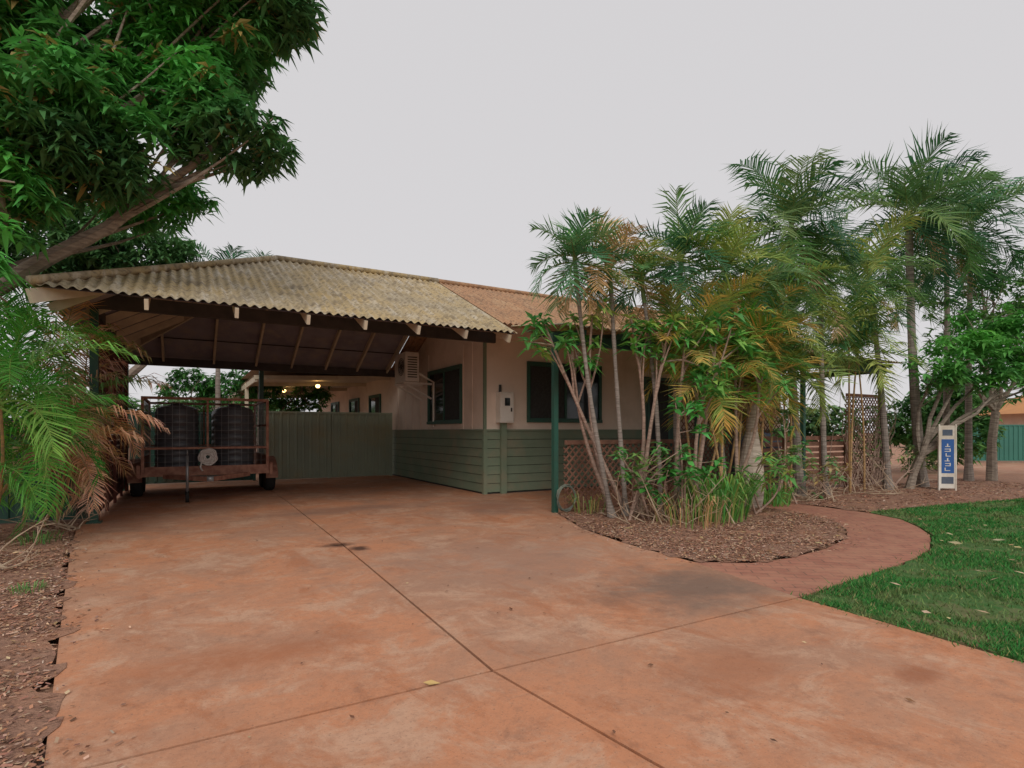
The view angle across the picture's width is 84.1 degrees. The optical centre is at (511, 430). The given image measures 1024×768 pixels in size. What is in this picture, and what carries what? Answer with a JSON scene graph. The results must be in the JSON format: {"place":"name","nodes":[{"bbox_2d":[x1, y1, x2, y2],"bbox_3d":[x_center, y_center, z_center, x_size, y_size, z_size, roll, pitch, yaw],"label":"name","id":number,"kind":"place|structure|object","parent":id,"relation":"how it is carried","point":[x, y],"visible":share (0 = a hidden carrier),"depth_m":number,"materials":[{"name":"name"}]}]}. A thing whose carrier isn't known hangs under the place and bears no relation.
{"place":"outdoors","nodes":[
{"label":"outdoors","id":0,"kind":"place"},
{"bbox_2d":[0,0,1023,432],"label":"sky","id":1,"kind":"structure","parent":0,"point":[431,133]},
{"bbox_2d":[30,434,1023,767],"bbox_3d":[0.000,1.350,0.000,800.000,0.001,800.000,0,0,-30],"label":"ground","id":2,"kind":"structure","parent":0,"point":[898,472],"depth_m":18.04,"materials":[{"name":"brown soil"}]},
{"bbox_2d":[0,518,133,767],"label":"garden bed","id":3,"kind":"object","parent":2,"relation":"on","point":[28,714],"visible":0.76,"depth_m":3.57,"materials":[{"name":"soil"}]},
{"bbox_2d":[0,514,54,568],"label":"fallen branches","id":4,"kind":"object","parent":3,"relation":"on","point":[2,566],"visible":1,"depth_m":5.33,"materials":[{"name":"brown wood"}]},
{"bbox_2d":[8,579,47,594],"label":"dry grass tuft","id":5,"kind":"object","parent":3,"relation":"on","point":[19,587],"visible":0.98,"depth_m":4.59,"materials":[{"name":"green plant"}]},
{"bbox_2d":[13,530,62,545],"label":"dry grass tuft","id":6,"kind":"object","parent":3,"relation":"on","point":[45,537],"visible":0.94,"depth_m":6.58,"materials":[{"name":"green plant"}]},
{"bbox_2d":[0,418,88,523],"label":"steel fence","id":7,"kind":"object","parent":3,"relation":"on","point":[9,514],"visible":0.19,"depth_m":8.05,"materials":[{"name":"green metal"}]},
{"bbox_2d":[0,501,101,531],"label":"fallen branches","id":8,"kind":"object","parent":3,"relation":"on","point":[58,525],"visible":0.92,"depth_m":7.37,"materials":[{"name":"brown wood"}]},
{"bbox_2d":[0,271,141,544],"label":"golden cane palm","id":9,"kind":"object","parent":3,"relation":"on","point":[14,368],"visible":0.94,"depth_m":6.52,"materials":[{"name":"green plant"}]},
{"bbox_2d":[0,301,171,525],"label":"golden cane palm","id":10,"kind":"object","parent":3,"relation":"on","point":[116,381],"visible":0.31,"depth_m":8.02,"materials":[{"name":"green plant"}]},
{"bbox_2d":[6,392,170,526],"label":"golden cane palm","id":11,"kind":"object","parent":3,"relation":"on","point":[79,461],"visible":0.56,"depth_m":7.41,"materials":[{"name":"green plant"}]},
{"bbox_2d":[0,473,1022,754],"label":"fallen leaves","id":12,"kind":"object","parent":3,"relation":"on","point":[34,750],"depth_m":6.55,"materials":[{"name":"brown plant"}]},
{"bbox_2d":[0,200,206,459],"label":"shade tree","id":13,"kind":"object","parent":2,"relation":"on","point":[126,254],"visible":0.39,"depth_m":15.56,"materials":[{"name":"green plant"}]},
{"bbox_2d":[0,0,330,329],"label":"mango tree","id":14,"kind":"object","parent":2,"relation":"on","point":[85,99],"visible":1,"depth_m":6.67,"materials":[{"name":"green plant"}]},
{"bbox_2d":[173,235,250,408],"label":"palm tree","id":15,"kind":"object","parent":2,"relation":"on","point":[217,371],"visible":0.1,"depth_m":17.43,"materials":[{"name":"green plant"}]},
{"bbox_2d":[153,367,334,443],"bbox_3d":[-8.839,-0.461,19.074,5.659,3.612,2.115,0,0,-16],"label":"garden shrub","id":16,"kind":"object","parent":2,"relation":"on","point":[283,402],"visible":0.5,"depth_m":18.75,"materials":[{"name":"green plant"}]},
{"bbox_2d":[247,247,272,451],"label":"palm tree","id":17,"kind":"object","parent":2,"relation":"on","point":[262,253],"visible":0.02,"depth_m":17.88,"materials":[{"name":"green plant"}]},
{"bbox_2d":[229,375,390,407],"bbox_3d":[-7.856,-0.158,20.507,3.704,2.915,10.625,0,0,-30],"label":"patio framing","id":18,"kind":"object","parent":2,"relation":"on","point":[249,383],"visible":0.38,"depth_m":17.22,"materials":[{"name":"beige paint"}]},
{"bbox_2d":[241,375,375,395],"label":"patio ceiling","id":19,"kind":"structure","parent":18,"relation":"on","point":[317,381],"depth_m":18.04,"materials":[{"name":"beige paint"}]},
{"bbox_2d":[3,382,1012,448],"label":"distant trees","id":20,"kind":"object","parent":2,"relation":"on","point":[811,426],"visible":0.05,"depth_m":55.95,"materials":[{"name":"green plant"}]},
{"bbox_2d":[318,293,780,429],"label":"cladding","id":21,"kind":"structure","parent":2,"relation":"on","point":[506,366],"depth_m":13.26,"materials":[{"name":"beige paint"}]},
{"bbox_2d":[331,402,338,411],"bbox_3d":[-7.206,-0.600,23.090,0.069,1.130,1.330,0,0,-30],"label":"frame","id":22,"kind":"object","parent":21,"relation":"attached to","point":[334,403],"visible":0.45,"depth_m":23.03,"materials":[{"name":"green paint"}]},
{"bbox_2d":[349,398,359,411],"bbox_3d":[-5.706,-0.600,20.492,0.069,1.130,1.330,0,0,-30],"label":"frame","id":23,"kind":"object","parent":21,"relation":"attached to","point":[354,399],"visible":0.45,"depth_m":20.12,"materials":[{"name":"green paint"}]},
{"bbox_2d":[350,401,354,411],"bbox_3d":[-5.681,-0.600,20.507,0.010,1.000,1.200,0,0,-30],"label":"glass pane","id":24,"kind":"object","parent":23,"relation":"attached to","point":[352,406],"visible":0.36,"depth_m":20.75,"materials":[{"name":"black glass"}]},
{"bbox_2d":[355,401,357,411],"bbox_3d":[-5.539,-0.600,20.242,0.004,0.938,0.540,0,0,-30],"label":"insect screen","id":25,"kind":"object","parent":23,"relation":"attached to","point":[356,406],"visible":0.36,"depth_m":20.24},
{"bbox_2d":[369,394,380,412],"bbox_3d":[-4.431,-0.600,18.284,0.069,1.130,1.230,0,0,-30],"label":"frame","id":26,"kind":"object","parent":21,"relation":"attached to","point":[375,396],"visible":0.55,"depth_m":17.94,"materials":[{"name":"green paint"}]},
{"bbox_2d":[370,398,374,412],"bbox_3d":[-4.406,-0.600,18.298,0.010,1.000,1.100,0,0,-30],"label":"glass pane","id":27,"kind":"object","parent":26,"relation":"attached to","point":[372,405],"visible":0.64,"depth_m":18.54,"materials":[{"name":"black glass"}]},
{"bbox_2d":[375,397,378,412],"bbox_3d":[-4.277,-0.600,18.056,0.004,0.938,0.490,0,0,-30],"label":"insect screen","id":28,"kind":"object","parent":26,"relation":"attached to","point":[377,405],"visible":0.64,"depth_m":18.04,"materials":[{"name":"black metal"}]},
{"bbox_2d":[394,352,434,426],"bbox_3d":[-2.442,-1.010,14.164,0.734,1.820,0.924,0,0,-30],"label":"air conditioner","id":29,"kind":"object","parent":21,"relation":"attached to","point":[407,373],"visible":1,"depth_m":13.87,"materials":[{"name":"beige metal"}]},
{"bbox_2d":[427,364,461,423],"bbox_3d":[-1.619,-0.825,13.413,0.069,1.320,1.980,0,0,-30],"label":"frame","id":30,"kind":"object","parent":21,"relation":"attached to","point":[443,371],"visible":0.98,"depth_m":13.40,"materials":[{"name":"green paint"}]},
{"bbox_2d":[430,373,442,420],"bbox_3d":[-1.594,-0.825,13.427,0.010,1.190,1.850,0,0,-30],"label":"glass pane","id":31,"kind":"object","parent":30,"relation":"in","point":[437,379],"visible":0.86,"depth_m":13.79,"materials":[{"name":"black glass"}]},
{"bbox_2d":[445,369,458,419],"bbox_3d":[-1.371,-0.825,13.022,0.004,1.128,0.865,0,0,-30],"label":"insect screen","id":32,"kind":"object","parent":30,"relation":"attached to","point":[452,395],"visible":1,"depth_m":13.00,"materials":[{"name":"black metal"}]},
{"bbox_2d":[483,342,486,428],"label":"corner trim","id":33,"kind":"structure","parent":21,"relation":"attached to","point":[484,385],"depth_m":11.65,"materials":[{"name":"green paint"}]},
{"bbox_2d":[500,423,506,493],"bbox_3d":[-0.178,0.565,11.808,0.130,1.470,0.069,0,0,-30],"label":"service conduit cover","id":34,"kind":"object","parent":21,"relation":"attached to","point":[503,458],"visible":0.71,"depth_m":11.78,"materials":[{"name":"green metal"}]},
{"bbox_2d":[496,385,513,422],"bbox_3d":[-0.145,-0.565,11.771,0.320,0.790,0.224,0,0,-30],"label":"meter box","id":35,"kind":"object","parent":21,"relation":"attached to","point":[504,407],"visible":1,"depth_m":11.69,"materials":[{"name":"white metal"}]},
{"bbox_2d":[505,398,509,405],"bbox_3d":[-0.093,-0.600,11.681,0.120,0.160,0.009,0,0,-30],"label":"meter window","id":36,"kind":"structure","parent":35,"relation":"in","point":[507,400],"depth_m":11.68,"materials":[{"name":"black glass"}]},
{"bbox_2d":[236,283,816,384],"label":"corrugated roof","id":37,"kind":"structure","parent":21,"relation":"attached to","point":[506,307],"depth_m":12.36,"materials":[{"name":"beige metal"}]},
{"bbox_2d":[439,279,845,355],"bbox_3d":[3.659,-2.623,15.046,11.563,1.465,2.153,0,0,-15],"label":"ridge capping","id":38,"kind":"object","parent":37,"relation":"on","point":[463,284],"visible":0.19,"depth_m":13.24,"materials":[{"name":"beige metal"}]},
{"bbox_2d":[527,361,602,422],"bbox_3d":[1.202,-0.840,12.639,2.010,1.310,0.069,0,0,-30],"label":"frame","id":39,"kind":"object","parent":21,"relation":"attached to","point":[565,419],"visible":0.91,"depth_m":12.60,"materials":[{"name":"green paint"}]},
{"bbox_2d":[531,366,563,417],"bbox_3d":[0.785,-0.840,12.421,0.880,1.118,0.004,0,0,-30],"label":"insect screen","id":40,"kind":"object","parent":39,"relation":"attached to","point":[540,392],"visible":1,"depth_m":12.36,"materials":[{"name":"black metal"}]},
{"bbox_2d":[530,364,598,419],"bbox_3d":[1.187,-0.840,12.664,1.880,1.180,0.010,0,0,-30],"label":"glass pane","id":41,"kind":"object","parent":39,"relation":"attached to","point":[572,411],"visible":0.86,"depth_m":12.88,"materials":[{"name":"black glass"}]},
{"bbox_2d":[644,377,673,482],"bbox_3d":[3.623,-0.010,14.025,0.980,2.620,0.029,0,0,-30],"label":"door frame","id":42,"kind":"object","parent":21,"relation":"attached to","point":[645,388],"visible":0.48,"depth_m":14.08,"materials":[{"name":"wood"}]},
{"bbox_2d":[647,380,670,482],"bbox_3d":[3.624,0.020,14.022,0.820,2.520,0.013,0,0,-30],"label":"door leaf","id":43,"kind":"object","parent":42,"relation":"in","point":[662,399],"visible":0.43,"depth_m":14.06,"materials":[{"name":"brown wood"}]},
{"bbox_2d":[647,382,670,478],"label":"door rails","id":44,"kind":"object","parent":43,"relation":"attached to","point":[669,413],"depth_m":14.16,"materials":[{"name":"wood"}]},
{"bbox_2d":[392,437,733,493],"bbox_3d":[-0.517,0.650,21.224,9.652,1.300,16.522,0,0,-30],"label":"wall backing","id":45,"kind":"object","parent":2,"relation":"on","point":[507,465],"depth_m":12.62,"materials":[{"name":"wood"}]},
{"bbox_2d":[550,500,874,564],"bbox_3d":[2.834,1.288,7.996,4.516,0.031,4.040,0,0,-30],"label":"garden bed","id":46,"kind":"object","parent":2,"relation":"on","point":[683,540],"visible":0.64,"depth_m":7.11,"materials":[{"name":"brown wood"}]},
{"bbox_2d":[556,484,576,511],"bbox_3d":[0.864,1.060,8.998,0.377,0.446,0.059,0,0,-30],"label":"garden hose","id":47,"kind":"object","parent":46,"relation":"on","point":[558,494],"visible":0.94,"depth_m":8.96,"materials":[{"name":"plastic"}]},
{"bbox_2d":[515,297,621,510],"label":"frangipani tree","id":48,"kind":"object","parent":46,"relation":"on","point":[570,340],"visible":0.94,"depth_m":8.59,"materials":[{"name":"green plant"}]},
{"bbox_2d":[525,203,637,517],"bbox_3d":[0.936,-0.939,8.253,1.697,4.509,1.663,0,0,-30],"label":"palm tree","id":49,"kind":"object","parent":46,"relation":"on","point":[573,251],"visible":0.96,"depth_m":8.19,"materials":[{"name":"green plant"}]},
{"bbox_2d":[564,491,605,514],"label":"dry grass tuft","id":50,"kind":"object","parent":46,"relation":"on","point":[590,504],"visible":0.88,"depth_m":8.92,"materials":[{"name":"green plant"}]},
{"bbox_2d":[559,207,677,515],"bbox_3d":[1.492,-1.048,8.557,1.789,4.709,1.749,0,0,-30],"label":"palm tree","id":51,"kind":"object","parent":46,"relation":"on","point":[609,282],"visible":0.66,"depth_m":8.50,"materials":[{"name":"green plant"}]},
{"bbox_2d":[594,222,699,514],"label":"palm tree","id":52,"kind":"object","parent":46,"relation":"on","point":[649,263],"visible":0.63,"depth_m":8.73,"materials":[{"name":"green plant"}]},
{"bbox_2d":[614,313,692,513],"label":"frangipani tree","id":53,"kind":"object","parent":46,"relation":"on","point":[650,325],"visible":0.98,"depth_m":8.53,"materials":[{"name":"green plant"}]},
{"bbox_2d":[608,441,700,519],"bbox_3d":[1.996,0.729,8.091,1.334,1.164,0.871,0,0,-30],"label":"garden shrub","id":54,"kind":"object","parent":46,"relation":"on","point":[628,475],"visible":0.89,"depth_m":8.10,"materials":[{"name":"green plant"}]},
{"bbox_2d":[600,470,737,523],"bbox_3d":[2.317,0.897,8.293,2.073,0.807,1.537,0,0,4],"label":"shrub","id":55,"kind":"object","parent":46,"relation":"on","point":[658,515],"visible":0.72,"depth_m":7.98,"materials":[{"name":"green plant"}]},
{"bbox_2d":[638,395,729,521],"bbox_3d":[2.428,0.401,8.011,1.267,1.825,0.848,0,0,28],"label":"garden shrub","id":56,"kind":"object","parent":46,"relation":"on","point":[686,473],"visible":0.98,"depth_m":7.98,"materials":[{"name":"green plant"}]},
{"bbox_2d":[617,184,751,509],"bbox_3d":[2.851,-1.311,9.232,2.195,5.232,2.051,0,0,-30],"label":"palm tree","id":57,"kind":"object","parent":46,"relation":"on","point":[677,231],"visible":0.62,"depth_m":9.06,"materials":[{"name":"green plant"}]},
{"bbox_2d":[644,487,747,528],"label":"plant","id":58,"kind":"object","parent":46,"relation":"on","point":[686,510],"visible":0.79,"depth_m":7.77,"materials":[{"name":"green plant"}]},
{"bbox_2d":[651,305,754,514],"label":"frangipani tree","id":59,"kind":"object","parent":46,"relation":"on","point":[714,339],"visible":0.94,"depth_m":8.42,"materials":[{"name":"green plant"}]},
{"bbox_2d":[617,264,798,488],"bbox_3d":[3.134,-0.675,9.256,2.865,3.967,2.480,0,0,-30],"label":"golden cane palm","id":60,"kind":"object","parent":46,"relation":"on","point":[731,291],"visible":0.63,"depth_m":8.73,"materials":[{"name":"green plant"}]},
{"bbox_2d":[667,473,774,522],"bbox_3d":[3.058,0.970,8.336,1.634,0.660,1.717,0,0,26],"label":"spider lily","id":61,"kind":"object","parent":46,"relation":"on","point":[735,494],"visible":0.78,"depth_m":8.05,"materials":[{"name":"green plant"}]},
{"bbox_2d":[675,201,797,476],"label":"palm tree","id":62,"kind":"object","parent":46,"relation":"on","point":[733,248],"visible":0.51,"depth_m":9.19,"materials":[{"name":"green plant"}]},
{"bbox_2d":[699,468,773,514],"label":"spider lily","id":63,"kind":"object","parent":46,"relation":"on","point":[715,480],"visible":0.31,"depth_m":8.59,"materials":[{"name":"green plant"}]},
{"bbox_2d":[683,264,826,478],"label":"golden cane palm","id":64,"kind":"object","parent":46,"relation":"on","point":[780,338],"visible":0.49,"depth_m":9.52,"materials":[{"name":"green plant"}]},
{"bbox_2d":[714,325,799,478],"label":"frangipani tree","id":65,"kind":"object","parent":46,"relation":"on","point":[758,385],"visible":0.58,"depth_m":8.99,"materials":[{"name":"green plant"}]},
{"bbox_2d":[692,223,827,346],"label":"palm tree","id":66,"kind":"object","parent":46,"relation":"on","point":[756,264],"visible":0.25,"depth_m":9.93,"materials":[{"name":"green plant"}]},
{"bbox_2d":[730,451,802,513],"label":"garden shrub","id":67,"kind":"object","parent":46,"relation":"on","point":[775,466],"visible":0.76,"depth_m":8.87,"materials":[{"name":"green plant"}]},
{"bbox_2d":[737,306,815,507],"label":"bottle palm","id":68,"kind":"object","parent":46,"relation":"on","point":[756,448],"visible":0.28,"depth_m":9.63,"materials":[{"name":"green plant"}]},
{"bbox_2d":[763,482,803,506],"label":"spider lily","id":69,"kind":"object","parent":46,"relation":"on","point":[767,496],"visible":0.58,"depth_m":9.88,"materials":[{"name":"green plant"}]},
{"bbox_2d":[759,406,819,503],"bbox_3d":[4.901,0.417,10.227,1.353,1.780,0.898,0,0,-30],"label":"garden shrub","id":70,"kind":"object","parent":46,"relation":"on","point":[794,447],"visible":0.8,"depth_m":10.18,"materials":[{"name":"green plant"}]},
{"bbox_2d":[771,473,1023,512],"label":"garden bed","id":71,"kind":"object","parent":2,"relation":"on","point":[1004,486],"visible":0.69,"depth_m":11.41,"materials":[{"name":"soil"}]},
{"bbox_2d":[720,240,860,500],"bbox_3d":[5.105,-1.091,10.571,2.487,4.787,2.766,0,0,33],"label":"golden cane palm","id":72,"kind":"object","parent":71,"relation":"on","point":[810,345],"visible":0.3,"depth_m":10.40,"materials":[{"name":"green plant"}]},
{"bbox_2d":[693,146,902,496],"bbox_3d":[5.549,-1.987,11.137,3.676,6.593,3.786,0,0,-30],"label":"palm tree","id":73,"kind":"object","parent":71,"relation":"on","point":[792,209],"visible":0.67,"depth_m":10.72,"materials":[{"name":"green plant"}]},
{"bbox_2d":[783,455,853,498],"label":"garden shrub","id":74,"kind":"object","parent":71,"relation":"on","point":[833,476],"visible":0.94,"depth_m":10.86,"materials":[{"name":"green plant"}]},
{"bbox_2d":[765,218,909,495],"bbox_3d":[6.115,-1.472,11.526,2.705,5.554,2.852,0,0,-30],"label":"palm tree","id":75,"kind":"object","parent":71,"relation":"on","point":[837,330],"visible":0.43,"depth_m":11.27,"materials":[{"name":"green plant"}]},
{"bbox_2d":[830,391,899,487],"bbox_3d":[8.357,0.171,13.342,2.876,2.276,0.431,0,0,-28],"label":"climbing vine","id":76,"kind":"object","parent":71,"relation":"on","point":[877,472],"visible":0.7,"depth_m":13.40,"materials":[{"name":"green plant"}]},
{"bbox_2d":[801,257,932,492],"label":"golden cane palm","id":77,"kind":"object","parent":71,"relation":"on","point":[857,345],"visible":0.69,"depth_m":11.82,"materials":[{"name":"green plant"}]},
{"bbox_2d":[806,451,927,494],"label":"fallen branches","id":78,"kind":"object","parent":71,"relation":"on","point":[873,490],"visible":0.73,"depth_m":11.83,"materials":[{"name":"brown wood"}]},
{"bbox_2d":[825,206,948,489],"bbox_3d":[7.847,-1.650,12.521,3.214,5.915,3.147,0,0,-30],"label":"palm tree","id":79,"kind":"object","parent":71,"relation":"on","point":[884,425],"visible":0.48,"depth_m":12.20,"materials":[{"name":"green plant"}]},
{"bbox_2d":[868,444,937,488],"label":"garden shrub","id":80,"kind":"object","parent":71,"relation":"on","point":[934,466],"visible":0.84,"depth_m":12.78,"materials":[{"name":"green plant"}]},
{"bbox_2d":[815,122,1023,486],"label":"palm tree","id":81,"kind":"object","parent":71,"relation":"on","point":[913,200],"visible":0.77,"depth_m":12.92,"materials":[{"name":"green plant"}]},
{"bbox_2d":[849,168,1023,425],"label":"palm tree","id":82,"kind":"object","parent":71,"relation":"on","point":[956,293],"visible":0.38,"depth_m":13.76,"materials":[{"name":"green plant"}]},
{"bbox_2d":[938,424,956,490],"bbox_3d":[9.500,0.575,12.400,0.360,1.450,0.040,0,0,8],"label":"real estate sign","id":83,"kind":"object","parent":71,"relation":"on","point":[947,456],"visible":1,"depth_m":12.39,"materials":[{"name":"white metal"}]},
{"bbox_2d":[901,301,1023,488],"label":"poinciana tree","id":84,"kind":"object","parent":71,"relation":"on","point":[994,343],"visible":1,"depth_m":12.50,"materials":[{"name":"green plant"}]},
{"bbox_2d":[902,169,1023,480],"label":"palm tree","id":85,"kind":"object","parent":71,"relation":"on","point":[968,474],"visible":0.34,"depth_m":14.35,"materials":[{"name":"green plant"}]},
{"bbox_2d":[914,247,1023,480],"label":"tropical almond tree","id":86,"kind":"object","parent":71,"relation":"on","point":[991,461],"visible":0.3,"depth_m":14.69,"materials":[{"name":"green plant"}]},
{"bbox_2d":[871,376,1007,470],"bbox_3d":[14.128,-0.252,18.830,4.616,3.365,2.336,0,0,-15],"label":"garden shrub","id":87,"kind":"object","parent":2,"relation":"on","point":[900,436],"visible":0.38,"depth_m":18.43,"materials":[{"name":"green plant"}]},
{"bbox_2d":[973,425,1023,460],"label":"steel fence","id":88,"kind":"object","parent":2,"relation":"on","point":[1012,444],"visible":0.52,"depth_m":24.37,"materials":[{"name":"teal metal"}]},
{"bbox_2d":[999,413,1023,424],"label":"walls","id":89,"kind":"structure","parent":2,"relation":"on","point":[1012,419],"depth_m":34.62,"materials":[{"name":"beige paint"}]},
{"bbox_2d":[979,395,1023,415],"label":"roof","id":90,"kind":"structure","parent":89,"relation":"on","point":[1009,408],"depth_m":33.74,"materials":[{"name":"metal"}]},
{"bbox_2d":[38,475,1023,767],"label":"concrete driveway","id":91,"kind":"structure","parent":0,"point":[382,603],"depth_m":3.32,"materials":[{"name":"orange concrete"}]},
{"bbox_2d":[129,411,255,485],"bbox_3d":[-7.934,0.410,14.241,2.765,1.780,0.070,0,0,-30],"label":"steel fence","id":92,"kind":"object","parent":91,"relation":"on","point":[154,480],"visible":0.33,"depth_m":13.93,"materials":[{"name":"metal"}]},
{"bbox_2d":[127,396,277,501],"bbox_3d":[-6.212,0.325,11.569,2.690,1.950,3.850,0,0,-30],"label":"caged trailer","id":93,"kind":"object","parent":91,"relation":"on","point":[231,451],"visible":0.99,"depth_m":11.23,"materials":[{"name":"metal"}]},
{"bbox_2d":[25,255,516,523],"bbox_3d":[-4.190,-1.033,11.045,6.873,4.666,6.997,0,0,-30],"label":"carport","id":94,"kind":"object","parent":91,"relation":"on","point":[275,313],"visible":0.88,"depth_m":9.89,"materials":[{"name":"beige paint"}]},
{"bbox_2d":[269,411,391,479],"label":"driveway gate","id":95,"kind":"structure","parent":91,"relation":"on","point":[302,445],"depth_m":15.66,"materials":[{"name":"green metal"}]},
{"bbox_2d":[392,429,781,494],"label":"weatherboards","id":96,"kind":"object","parent":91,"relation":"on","point":[487,460],"visible":0.43,"depth_m":12.61,"materials":[{"name":"green paint"}]},
{"bbox_2d":[512,323,903,512],"bbox_3d":[4.311,-0.284,12.533,10.000,3.168,3.202,0,0,-30],"label":"verandah","id":97,"kind":"object","parent":91,"relation":"on","point":[607,337],"visible":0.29,"depth_m":10.13,"materials":[{"name":"green paint"}]},
{"bbox_2d":[695,500,929,598],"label":"brick path","id":98,"kind":"structure","parent":0,"point":[888,541],"depth_m":5.85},
{"bbox_2d":[790,497,1023,662],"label":"lawn","id":99,"kind":"structure","parent":0,"point":[956,587],"depth_m":4.73,"materials":[{"name":"plant"}]},
{"bbox_3d":[6.086,-0.825,15.459,2.130,1.280,0.069,0,0,-30],"label":"frame","id":100,"kind":"object","parent":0,"visible":0},
{"bbox_2d":[712,380,733,420],"bbox_3d":[5.643,-0.825,15.226,0.940,1.088,0.004,0,0,-30],"label":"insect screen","id":101,"kind":"object","parent":100,"relation":"attached to","point":[727,410],"depth_m":15.36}
]}

